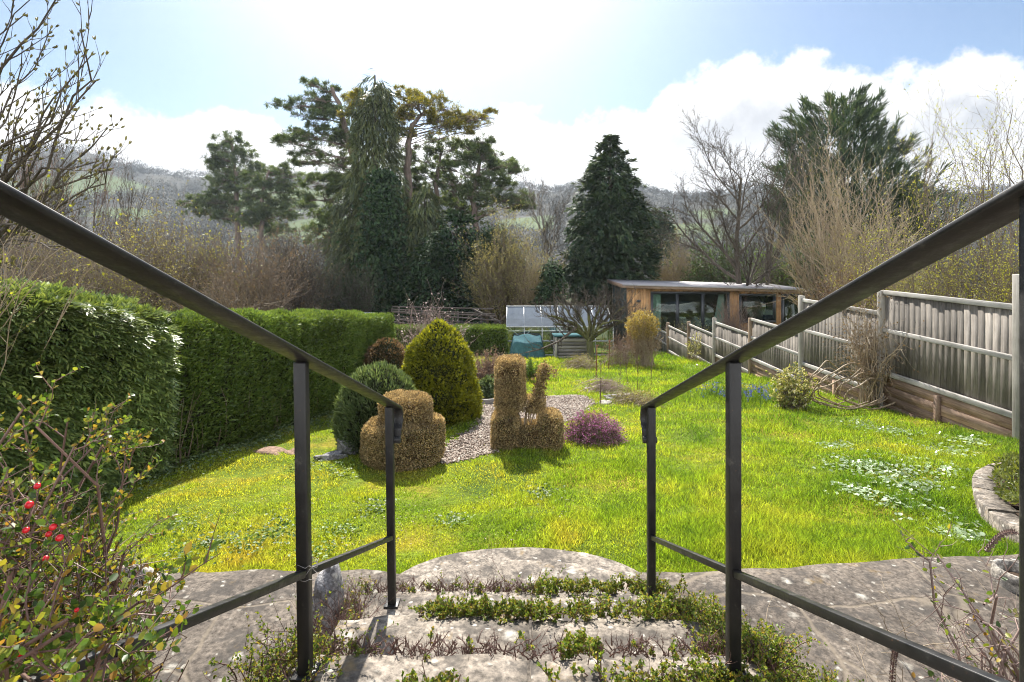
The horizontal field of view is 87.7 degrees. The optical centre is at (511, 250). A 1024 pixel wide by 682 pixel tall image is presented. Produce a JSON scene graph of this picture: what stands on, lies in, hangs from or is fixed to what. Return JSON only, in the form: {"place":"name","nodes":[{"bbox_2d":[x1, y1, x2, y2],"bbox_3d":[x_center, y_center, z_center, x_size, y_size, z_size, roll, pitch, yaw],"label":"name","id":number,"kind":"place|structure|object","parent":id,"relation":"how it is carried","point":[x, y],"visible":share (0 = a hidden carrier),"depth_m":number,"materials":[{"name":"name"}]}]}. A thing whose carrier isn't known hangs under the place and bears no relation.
{"place":"outdoors","nodes":[
{"label":"outdoors","id":0,"kind":"place"},
{"bbox_2d":[0,152,1018,573],"bbox_3d":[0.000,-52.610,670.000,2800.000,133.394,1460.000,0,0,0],"label":"ground","id":1,"kind":"structure","parent":0,"point":[314,444],"depth_m":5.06,"materials":[{"name":"plant"}]},
{"bbox_2d":[0,152,45,280],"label":"upright tree","id":2,"kind":"object","parent":1,"relation":"on","point":[22,184],"visible":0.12,"depth_m":24.13,"materials":[{"name":"brown plant"}]},
{"bbox_2d":[1,127,76,277],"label":"upright tree","id":3,"kind":"object","parent":1,"relation":"on","point":[36,167],"visible":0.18,"depth_m":30.48,"materials":[{"name":"brown plant"}]},
{"bbox_2d":[0,180,109,291],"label":"scrub bush","id":4,"kind":"object","parent":1,"relation":"on","point":[37,275],"visible":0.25,"depth_m":15.06,"materials":[{"name":"plant"}]},
{"bbox_2d":[18,159,95,283],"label":"upright tree","id":5,"kind":"object","parent":1,"relation":"on","point":[57,198],"visible":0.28,"depth_m":25.14,"materials":[{"name":"brown plant"}]},
{"bbox_2d":[15,105,109,282],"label":"upright tree","id":6,"kind":"object","parent":1,"relation":"on","point":[68,186],"visible":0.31,"depth_m":27.99,"materials":[{"name":"brown plant"}]},
{"bbox_2d":[0,0,131,269],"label":"budding tree","id":7,"kind":"object","parent":1,"relation":"on","point":[6,176],"visible":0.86,"depth_m":4.29,"materials":[{"name":"brown plant"}]},
{"bbox_2d":[0,137,139,375],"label":"budding shrub","id":8,"kind":"object","parent":1,"relation":"on","point":[32,275],"visible":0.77,"depth_m":3.57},
{"bbox_2d":[47,130,130,288],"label":"upright tree","id":9,"kind":"object","parent":1,"relation":"on","point":[99,196],"visible":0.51,"depth_m":31.33,"materials":[{"name":"brown plant"}]},
{"bbox_2d":[21,198,164,303],"bbox_3d":[-13.512,0.814,17.054,4.240,5.549,3.588,0,0,0],"label":"scrub bush","id":10,"kind":"object","parent":1,"relation":"on","point":[127,293],"visible":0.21,"depth_m":16.95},
{"bbox_2d":[0,276,185,527],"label":"cypress hedge","id":11,"kind":"object","parent":1,"relation":"on","point":[112,344],"visible":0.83,"depth_m":4.26,"materials":[{"name":"green plant"}]},
{"bbox_2d":[96,141,159,285],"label":"upright tree","id":12,"kind":"object","parent":1,"relation":"on","point":[128,202],"visible":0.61,"depth_m":27.29,"materials":[{"name":"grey plant"}]},
{"bbox_2d":[52,171,204,310],"bbox_3d":[-14.356,0.596,19.770,4.316,6.719,4.626,0,0,39],"label":"scrub bush","id":13,"kind":"object","parent":1,"relation":"on","point":[154,253],"visible":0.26,"depth_m":19.97,"materials":[{"name":"plant"}]},
{"bbox_2d":[102,177,235,312],"bbox_3d":[-14.540,0.578,22.896,5.328,7.485,5.159,0,0,0],"label":"scrub bush","id":14,"kind":"object","parent":1,"relation":"on","point":[190,275],"visible":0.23,"depth_m":22.61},
{"bbox_2d":[7,410,334,534],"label":"hedge foot weeds","id":15,"kind":"object","parent":1,"relation":"on","point":[259,440],"visible":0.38,"depth_m":5.46,"materials":[{"name":"green plant"}]},
{"bbox_2d":[153,205,268,306],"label":"scrub bush","id":16,"kind":"object","parent":1,"relation":"on","point":[215,249],"visible":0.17,"depth_m":23.86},
{"bbox_2d":[149,233,290,312],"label":"scrub bush","id":17,"kind":"object","parent":1,"relation":"on","point":[220,292],"visible":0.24,"depth_m":17.05,"materials":[{"name":"brown plant"}]},
{"bbox_2d":[176,129,279,280],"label":"pine tree","id":18,"kind":"object","parent":1,"relation":"on","point":[218,204],"visible":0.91,"depth_m":69.48,"materials":[{"name":"green plant"}]},
{"bbox_2d":[191,216,321,310],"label":"scrub bush","id":19,"kind":"object","parent":1,"relation":"on","point":[268,291],"visible":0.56,"depth_m":21.66,"materials":[{"name":"brown plant"}]},
{"bbox_2d":[146,306,398,466],"bbox_3d":[-3.275,1.655,7.786,1.164,2.311,5.691,0,0,11],"label":"clipped hedge","id":20,"kind":"object","parent":1,"relation":"on","point":[237,387],"visible":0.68,"depth_m":6.38,"materials":[{"name":"green plant"}]},
{"bbox_2d":[234,160,326,304],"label":"pine tree","id":21,"kind":"object","parent":1,"relation":"on","point":[260,212],"visible":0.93,"depth_m":65.57,"materials":[{"name":"green plant"}]},
{"bbox_2d":[242,220,340,309],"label":"scrub bush","id":22,"kind":"object","parent":1,"relation":"on","point":[295,258],"visible":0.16,"depth_m":29.81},
{"bbox_2d":[239,210,348,311],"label":"scrub bush","id":23,"kind":"object","parent":1,"relation":"on","point":[307,299],"visible":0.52,"depth_m":24.86,"materials":[{"name":"brown plant"}]},
{"bbox_2d":[264,76,361,252],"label":"pine tree","id":24,"kind":"object","parent":1,"relation":"on","point":[323,107],"visible":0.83,"depth_m":38.59,"materials":[{"name":"green plant"}]},
{"bbox_2d":[134,454,564,566],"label":"lawn weeds","id":25,"kind":"object","parent":1,"relation":"on","point":[202,543],"visible":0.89,"depth_m":3.63,"materials":[{"name":"green plant"}]},
{"bbox_2d":[312,244,387,311],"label":"scrub bush","id":26,"kind":"object","parent":1,"relation":"on","point":[349,304],"visible":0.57,"depth_m":26.54,"materials":[{"name":"brown plant"}]},
{"bbox_2d":[329,359,416,454],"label":"dome shrub","id":27,"kind":"object","parent":1,"relation":"on","point":[354,412],"visible":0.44,"depth_m":5.86,"materials":[{"name":"green plant"}]},
{"bbox_2d":[314,68,441,323],"bbox_3d":[-9.079,-2.869,35.000,9.888,17.989,9.450,0,0,0],"label":"ivy clad cypress","id":28,"kind":"object","parent":1,"relation":"on","point":[376,187],"visible":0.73,"depth_m":33.42,"materials":[{"name":"green plant"}]},
{"bbox_2d":[362,337,405,369],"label":"brown dome shrub","id":29,"kind":"object","parent":1,"relation":"on","point":[390,351],"visible":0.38,"depth_m":9.01,"materials":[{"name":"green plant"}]},
{"bbox_2d":[358,388,445,471],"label":"topiary","id":30,"kind":"object","parent":1,"relation":"on","point":[424,425],"visible":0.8,"depth_m":5.28,"materials":[{"name":"brown plant"}]},
{"bbox_2d":[335,83,498,204],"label":"golden pine","id":31,"kind":"object","parent":1,"relation":"on","point":[469,119],"visible":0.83,"depth_m":36.80,"materials":[{"name":"green plant"}]},
{"bbox_2d":[386,184,473,323],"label":"green cypress","id":32,"kind":"object","parent":1,"relation":"on","point":[425,213],"visible":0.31,"depth_m":33.20,"materials":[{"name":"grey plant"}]},
{"bbox_2d":[398,128,465,234],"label":"pine tree","id":33,"kind":"object","parent":1,"relation":"on","point":[431,151],"visible":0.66,"depth_m":39.47,"materials":[{"name":"green plant"}]},
{"bbox_2d":[395,280,482,347],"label":"smoke bush","id":34,"kind":"object","parent":1,"relation":"on","point":[419,330],"visible":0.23,"depth_m":11.47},
{"bbox_2d":[400,317,483,426],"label":"golden conifer","id":35,"kind":"object","parent":1,"relation":"on","point":[439,365],"visible":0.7,"depth_m":7.40,"materials":[{"name":"green plant"}]},
{"bbox_2d":[391,306,500,325],"bbox_3d":[-2.533,3.170,20.796,4.425,1.978,0.864,0,0,6],"label":"fence","id":36,"kind":"object","parent":1,"relation":"on","point":[490,315],"visible":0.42,"depth_m":20.62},
{"bbox_2d":[392,208,500,324],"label":"holly tree","id":37,"kind":"object","parent":1,"relation":"on","point":[434,247],"visible":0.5,"depth_m":29.74,"materials":[{"name":"green plant"}]},
{"bbox_2d":[388,323,507,355],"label":"dark hedge","id":38,"kind":"object","parent":1,"relation":"on","point":[492,335],"visible":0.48,"depth_m":19.45,"materials":[{"name":"green plant"}]},
{"bbox_2d":[417,167,497,323],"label":"pine tree","id":39,"kind":"object","parent":1,"relation":"on","point":[446,196],"visible":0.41,"depth_m":41.51,"materials":[{"name":"green plant"}]},
{"bbox_2d":[434,131,538,276],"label":"pine tree","id":40,"kind":"object","parent":1,"relation":"on","point":[479,152],"visible":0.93,"depth_m":37.38,"materials":[{"name":"green plant"}]},
{"bbox_2d":[473,346,504,381],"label":"spirea bush","id":41,"kind":"object","parent":1,"relation":"on","point":[487,368],"visible":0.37,"depth_m":10.80,"materials":[{"name":"brown plant"}]},
{"bbox_2d":[479,374,509,398],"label":"leafy perennial","id":42,"kind":"object","parent":1,"relation":"on","point":[487,386],"visible":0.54,"depth_m":9.53,"materials":[{"name":"green plant"}]},
{"bbox_2d":[453,222,537,329],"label":"evergreen bush","id":43,"kind":"object","parent":1,"relation":"on","point":[483,243],"visible":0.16,"depth_m":28.37,"materials":[{"name":"green plant"}]},
{"bbox_2d":[451,192,550,344],"bbox_3d":[-0.484,0.903,27.127,5.167,7.606,4.970,0,0,19],"label":"hazel bush","id":44,"kind":"object","parent":1,"relation":"on","point":[494,288],"visible":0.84,"depth_m":26.27,"materials":[{"name":"plant"}]},
{"bbox_2d":[0,142,1018,292],"bbox_3d":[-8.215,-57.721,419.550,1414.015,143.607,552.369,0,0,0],"label":"hillside wood","id":45,"kind":"object","parent":1,"relation":"on","point":[140,168],"visible":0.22,"depth_m":363.10,"materials":[{"name":"plant"}]},
{"bbox_2d":[439,394,597,463],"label":"gravel","id":46,"kind":"structure","parent":1,"relation":"on","point":[576,405],"depth_m":6.91,"materials":[{"name":"gravel"}]},
{"bbox_2d":[281,547,767,681],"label":"stone steps","id":47,"kind":"structure","parent":1,"relation":"on","point":[525,562],"depth_m":1.84,"materials":[{"name":"stone"}]},
{"bbox_2d":[0,180,402,681],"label":"handrail","id":48,"kind":"object","parent":47,"relation":"on","point":[24,210],"visible":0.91,"depth_m":1.26,"materials":[{"name":"metal"}]},
{"bbox_2d":[202,591,398,681],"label":"creeping shrub","id":49,"kind":"object","parent":47,"relation":"on","point":[266,667],"visible":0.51,"depth_m":1.44,"materials":[{"name":"green plant"}]},
{"bbox_2d":[395,652,468,681],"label":"creeping shrub","id":50,"kind":"object","parent":47,"relation":"on","point":[413,677],"visible":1,"depth_m":1.35,"materials":[{"name":"green plant"}]},
{"bbox_2d":[423,541,565,600],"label":"creeping shrub","id":51,"kind":"object","parent":47,"relation":"on","point":[545,573],"visible":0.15,"depth_m":2.53,"materials":[{"name":"brown plant"}]},
{"bbox_2d":[353,571,687,595],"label":"creeping shrub","id":52,"kind":"object","parent":47,"relation":"on","point":[607,587],"visible":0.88,"depth_m":2.38,"materials":[{"name":"green plant"}]},
{"bbox_2d":[280,625,788,662],"bbox_3d":[0.068,1.102,1.505,1.457,0.091,0.143,0,0,0],"label":"creeping shrub","id":53,"kind":"object","parent":47,"relation":"on","point":[579,641],"visible":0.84,"depth_m":1.50,"materials":[{"name":"green plant"}]},
{"bbox_2d":[408,580,718,624],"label":"creeping shrub","id":54,"kind":"object","parent":47,"relation":"on","point":[666,606],"visible":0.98,"depth_m":1.93,"materials":[{"name":"green plant"}]},
{"bbox_2d":[536,636,810,681],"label":"creeping shrub","id":55,"kind":"object","parent":47,"relation":"on","point":[718,673],"visible":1,"depth_m":1.37,"materials":[{"name":"green plant"}]},
{"bbox_2d":[634,586,826,681],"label":"creeping shrub","id":56,"kind":"object","parent":47,"relation":"on","point":[780,654],"visible":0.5,"depth_m":1.53,"materials":[{"name":"green plant"}]},
{"bbox_2d":[640,179,1023,681],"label":"handrail","id":57,"kind":"object","parent":47,"relation":"on","point":[998,211],"visible":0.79,"depth_m":0.97,"materials":[{"name":"metal"}]},
{"bbox_2d":[490,353,564,450],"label":"topiary","id":58,"kind":"object","parent":1,"relation":"on","point":[511,427],"visible":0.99,"depth_m":5.93,"materials":[{"name":"brown plant"}]},
{"bbox_2d":[510,334,545,357],"bbox_3d":[0.550,3.432,19.100,1.311,0.789,0.811,0,0,0],"label":"covered stack","id":59,"kind":"object","parent":1,"relation":"on","point":[519,343],"visible":0.83,"depth_m":18.79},
{"bbox_2d":[507,235,568,345],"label":"hazel bush","id":60,"kind":"object","parent":1,"relation":"on","point":[530,291],"visible":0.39,"depth_m":25.65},
{"bbox_2d":[505,170,582,334],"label":"birch tree","id":61,"kind":"object","parent":1,"relation":"on","point":[546,243],"visible":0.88,"depth_m":33.50,"materials":[{"name":"brown plant"}]},
{"bbox_2d":[528,257,573,346],"bbox_3d":[1.717,2.512,24.954,1.964,4.402,1.881,0,0,-42],"label":"ivy stump","id":62,"kind":"object","parent":1,"relation":"on","point":[552,275],"visible":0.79,"depth_m":24.76,"materials":[{"name":"green plant"}]},
{"bbox_2d":[506,306,613,355],"bbox_3d":[1.770,3.034,20.900,3.980,1.732,2.465,0,0,0],"label":"greenhouse","id":63,"kind":"object","parent":1,"relation":"on","point":[520,316],"visible":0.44,"depth_m":20.31,"materials":[{"name":"glass"}]},
{"bbox_2d":[552,333,586,357],"bbox_3d":[2.125,3.372,18.900,1.350,0.836,0.951,0,0,0],"label":"compost bin","id":64,"kind":"object","parent":1,"relation":"on","point":[573,342],"visible":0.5,"depth_m":18.49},
{"bbox_2d":[558,352,602,371],"bbox_3d":[1.872,3.029,14.910,1.306,0.684,1.552,0,0,0],"label":"brushwood mound","id":65,"kind":"object","parent":1,"relation":"on","point":[580,361],"visible":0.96,"depth_m":14.73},
{"bbox_2d":[513,279,671,359],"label":"apple tree","id":66,"kind":"object","parent":1,"relation":"on","point":[590,334],"visible":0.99,"depth_m":17.40,"materials":[{"name":"brown plant"}]},
{"bbox_2d":[563,407,629,447],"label":"heather","id":67,"kind":"object","parent":1,"relation":"on","point":[590,430],"visible":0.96,"depth_m":6.24,"materials":[{"name":"purple plant"}]},
{"bbox_2d":[570,371,630,395],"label":"dead perennial","id":68,"kind":"object","parent":1,"relation":"on","point":[604,386],"visible":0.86,"depth_m":10.45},
{"bbox_2d":[556,133,664,337],"bbox_3d":[5.556,-0.750,29.972,6.373,11.785,5.551,0,0,0],"label":"tall conifer","id":69,"kind":"object","parent":1,"relation":"on","point":[615,247],"visible":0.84,"depth_m":28.98,"materials":[{"name":"green plant"}]},
{"bbox_2d":[593,330,639,367],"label":"bramble","id":70,"kind":"object","parent":1,"relation":"on","point":[622,351],"visible":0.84,"depth_m":15.50,"materials":[{"name":"brown plant"}]},
{"bbox_2d":[595,376,671,407],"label":"perennials","id":71,"kind":"object","parent":1,"relation":"on","point":[639,399],"visible":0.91,"depth_m":8.94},
{"bbox_2d":[621,302,664,368],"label":"golden shrub","id":72,"kind":"object","parent":1,"relation":"on","point":[635,328],"visible":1,"depth_m":15.17,"materials":[{"name":"yellow plant"}]},
{"bbox_2d":[638,207,680,280],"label":"round evergreen","id":73,"kind":"object","parent":1,"relation":"on","point":[662,240],"visible":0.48,"depth_m":54.32,"materials":[{"name":"green plant"}]},
{"bbox_2d":[647,217,705,280],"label":"brown bush","id":74,"kind":"object","parent":1,"relation":"on","point":[666,276],"visible":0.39,"depth_m":31.68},
{"bbox_2d":[607,279,810,348],"bbox_3d":[9.093,3.009,25.600,8.416,3.031,4.000,0,0,0],"label":"garden room","id":75,"kind":"object","parent":1,"relation":"on","point":[691,302],"visible":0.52,"depth_m":24.40,"materials":[{"name":"wood"}]},
{"bbox_2d":[650,291,729,329],"bbox_3d":[8.005,2.900,24.087,3.550,2.100,0.276,0,0,0],"label":"patio door","id":76,"kind":"structure","parent":75,"relation":"in","point":[655,295],"depth_m":23.96,"materials":[{"name":"brown glass"}]},
{"bbox_2d":[636,99,827,319],"bbox_3d":[10.795,-1.293,25.584,8.955,12.186,8.983,0,0,0],"label":"bare tree","id":77,"kind":"object","parent":1,"relation":"on","point":[736,245],"visible":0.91,"depth_m":25.92,"materials":[{"name":"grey plant"}]},
{"bbox_2d":[714,288,757,330],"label":"bare bush","id":78,"kind":"object","parent":1,"relation":"on","point":[733,318],"visible":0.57,"depth_m":23.16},
{"bbox_2d":[663,380,832,413],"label":"bluebell clump","id":79,"kind":"object","parent":1,"relation":"on","point":[751,394],"visible":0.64,"depth_m":9.34,"materials":[{"name":"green plant"}]},
{"bbox_2d":[710,88,856,319],"bbox_3d":[13.196,-1.809,26.232,6.202,13.024,3.583,0,0,0],"label":"bare tree","id":80,"kind":"object","parent":1,"relation":"on","point":[766,278],"visible":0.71,"depth_m":26.03,"materials":[{"name":"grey plant"}]},
{"bbox_2d":[764,362,818,409],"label":"variegated bush","id":81,"kind":"object","parent":1,"relation":"on","point":[795,397],"visible":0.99,"depth_m":8.42,"materials":[{"name":"green plant"}]},
{"bbox_2d":[650,274,1018,439],"bbox_3d":[5.997,2.145,13.425,0.125,4.490,19.050,0,0,0],"label":"fence","id":82,"kind":"object","parent":1,"relation":"on","point":[963,359],"visible":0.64,"depth_m":7.81,"materials":[{"name":"wood"}]},
{"bbox_2d":[800,266,924,409],"bbox_3d":[5.327,1.422,8.786,1.457,2.388,2.392,0,0,0],"label":"dead vine","id":83,"kind":"object","parent":82,"relation":"attached to","point":[869,376],"visible":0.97,"depth_m":8.62,"materials":[{"name":"brown plant"}]},
{"bbox_2d":[796,257,894,308],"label":"brown bush","id":84,"kind":"object","parent":1,"relation":"on","point":[826,290],"visible":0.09,"depth_m":17.11,"materials":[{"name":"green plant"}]},
{"bbox_2d":[693,365,1000,545],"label":"silvery ground leaves","id":85,"kind":"object","parent":1,"relation":"on","point":[914,485],"visible":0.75,"depth_m":4.95,"materials":[{"name":"green plant"}]},
{"bbox_2d":[747,90,969,308],"bbox_3d":[13.097,-0.924,20.937,6.787,10.071,6.888,0,0,-31],"label":"twiggy tree","id":86,"kind":"object","parent":1,"relation":"on","point":[824,251],"visible":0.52,"depth_m":20.81,"materials":[{"name":"plant"}]},
{"bbox_2d":[750,81,971,274],"bbox_3d":[22.931,-2.722,35.961,13.191,17.111,11.905,0,0,0],"label":"plume cypress","id":87,"kind":"object","parent":1,"relation":"on","point":[870,111],"visible":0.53,"depth_m":33.90,"materials":[{"name":"green plant"}]},
{"bbox_2d":[815,195,942,309],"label":"leafing hedge bush","id":88,"kind":"object","parent":1,"relation":"on","point":[853,258],"visible":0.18,"depth_m":16.09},
{"bbox_2d":[847,164,929,309],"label":"young tree","id":89,"kind":"object","parent":1,"relation":"on","point":[874,266],"visible":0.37,"depth_m":15.01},
{"bbox_2d":[882,72,1004,296],"bbox_3d":[10.959,-0.718,13.485,2.408,7.736,2.505,0,0,-39],"label":"young tree","id":90,"kind":"object","parent":1,"relation":"on","point":[928,166],"visible":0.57,"depth_m":13.44,"materials":[{"name":"plant"}]},
{"bbox_2d":[890,203,1013,301],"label":"leafing hedge bush","id":91,"kind":"object","parent":1,"relation":"on","point":[952,283],"visible":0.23,"depth_m":12.47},
{"bbox_2d":[916,98,1018,298],"bbox_3d":[10.944,-0.229,12.558,2.313,6.511,2.368,0,0,9],"label":"young tree","id":92,"kind":"object","parent":1,"relation":"on","point":[974,197],"visible":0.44,"depth_m":12.52,"materials":[{"name":"plant"}]},
{"bbox_2d":[930,219,1018,303],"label":"leafing hedge bush","id":93,"kind":"object","parent":1,"relation":"on","point":[1007,278],"visible":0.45,"depth_m":11.02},
{"bbox_2d":[935,71,1023,300],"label":"young tree","id":94,"kind":"object","parent":1,"relation":"on","point":[1009,179],"visible":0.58,"depth_m":11.60,"materials":[{"name":"plant"}]},
{"bbox_2d":[972,462,1018,542],"bbox_3d":[4.495,2.091,4.604,3.306,0.551,0.728,0,0,-37],"label":"bed edging","id":95,"kind":"object","parent":1,"relation":"on","point":[997,512],"visible":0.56,"depth_m":3.95,"materials":[{"name":"stone"}]},
{"bbox_2d":[984,528,1018,551],"bbox_3d":[2.894,1.708,3.152,0.307,0.101,0.038,0,0,-20],"label":"seed spike","id":96,"kind":"object","parent":1,"relation":"on","point":[995,539],"visible":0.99,"depth_m":3.14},
{"bbox_2d":[988,450,1018,514],"bbox_3d":[4.694,1.844,4.070,2.572,0.412,2.510,0,0,0],"label":"bed planting","id":97,"kind":"object","parent":1,"relation":"on","point":[1006,481],"visible":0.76,"depth_m":4.41,"materials":[{"name":"green plant"}]},
{"bbox_2d":[0,0,1023,194],"label":"sky","id":98,"kind":"structure","parent":0,"point":[560,76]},
{"bbox_2d":[9,554,1018,681],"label":"path","id":99,"kind":"structure","parent":0,"point":[223,637],"depth_m":2.52,"materials":[{"name":"stone"}]},
{"bbox_2d":[0,361,225,681],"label":"cotoneaster","id":100,"kind":"object","parent":99,"relation":"on","point":[45,630],"visible":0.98,"depth_m":0.97,"materials":[{"name":"green plant"}]},
{"bbox_2d":[68,564,159,615],"bbox_3d":[-1.927,1.673,2.558,0.400,0.115,0.400,0,0,0],"label":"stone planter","id":101,"kind":"object","parent":99,"relation":"on","point":[146,569],"visible":0.06,"depth_m":2.66,"materials":[{"name":"stone"}]},
{"bbox_2d":[312,563,344,640],"bbox_3d":[-0.804,1.566,2.332,0.139,0.419,0.186,0,0,0],"label":"rock","id":102,"kind":"object","parent":99,"relation":"on","point":[327,579],"visible":0.5,"depth_m":2.27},
{"bbox_2d":[261,562,415,661],"bbox_3d":[-0.669,1.453,2.165,0.630,0.457,0.777,0,0,0],"label":"creeping shrub","id":103,"kind":"object","parent":99,"relation":"on","point":[351,610],"visible":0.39,"depth_m":2.17,"materials":[{"name":"brown plant"}]},
{"bbox_2d":[762,656,863,681],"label":"creeping shrub","id":104,"kind":"object","parent":99,"relation":"on","point":[790,676],"visible":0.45,"depth_m":1.66,"materials":[{"name":"green plant"}]},
{"bbox_2d":[890,519,1018,681],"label":"dry shrub","id":105,"kind":"object","parent":99,"relation":"on","point":[999,671],"visible":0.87,"depth_m":1.38,"materials":[{"name":"brown plant"}]},
{"bbox_2d":[991,559,1018,593],"bbox_3d":[2.562,1.673,2.699,0.200,0.115,0.200,0,0,0],"label":"stone planter","id":106,"kind":"object","parent":99,"relation":"on","point":[1011,575],"visible":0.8,"depth_m":2.71,"materials":[{"name":"stone"}]},
{"bbox_2d":[664,230,760,282],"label":"tree","id":107,"kind":"object","parent":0,"point":[702,273],"visible":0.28,"depth_m":29.67,"materials":[{"name":"brown plant"}]},
{"bbox_2d":[742,232,804,285],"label":"bare shrub","id":108,"kind":"object","parent":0,"point":[778,281],"visible":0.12,"depth_m":29.47,"materials":[{"name":"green plant"}]},
{"bbox_2d":[773,225,847,298],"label":"bare shrub","id":109,"kind":"object","parent":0,"point":[791,280],"visible":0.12,"depth_m":28.83,"materials":[{"name":"brown plant"}]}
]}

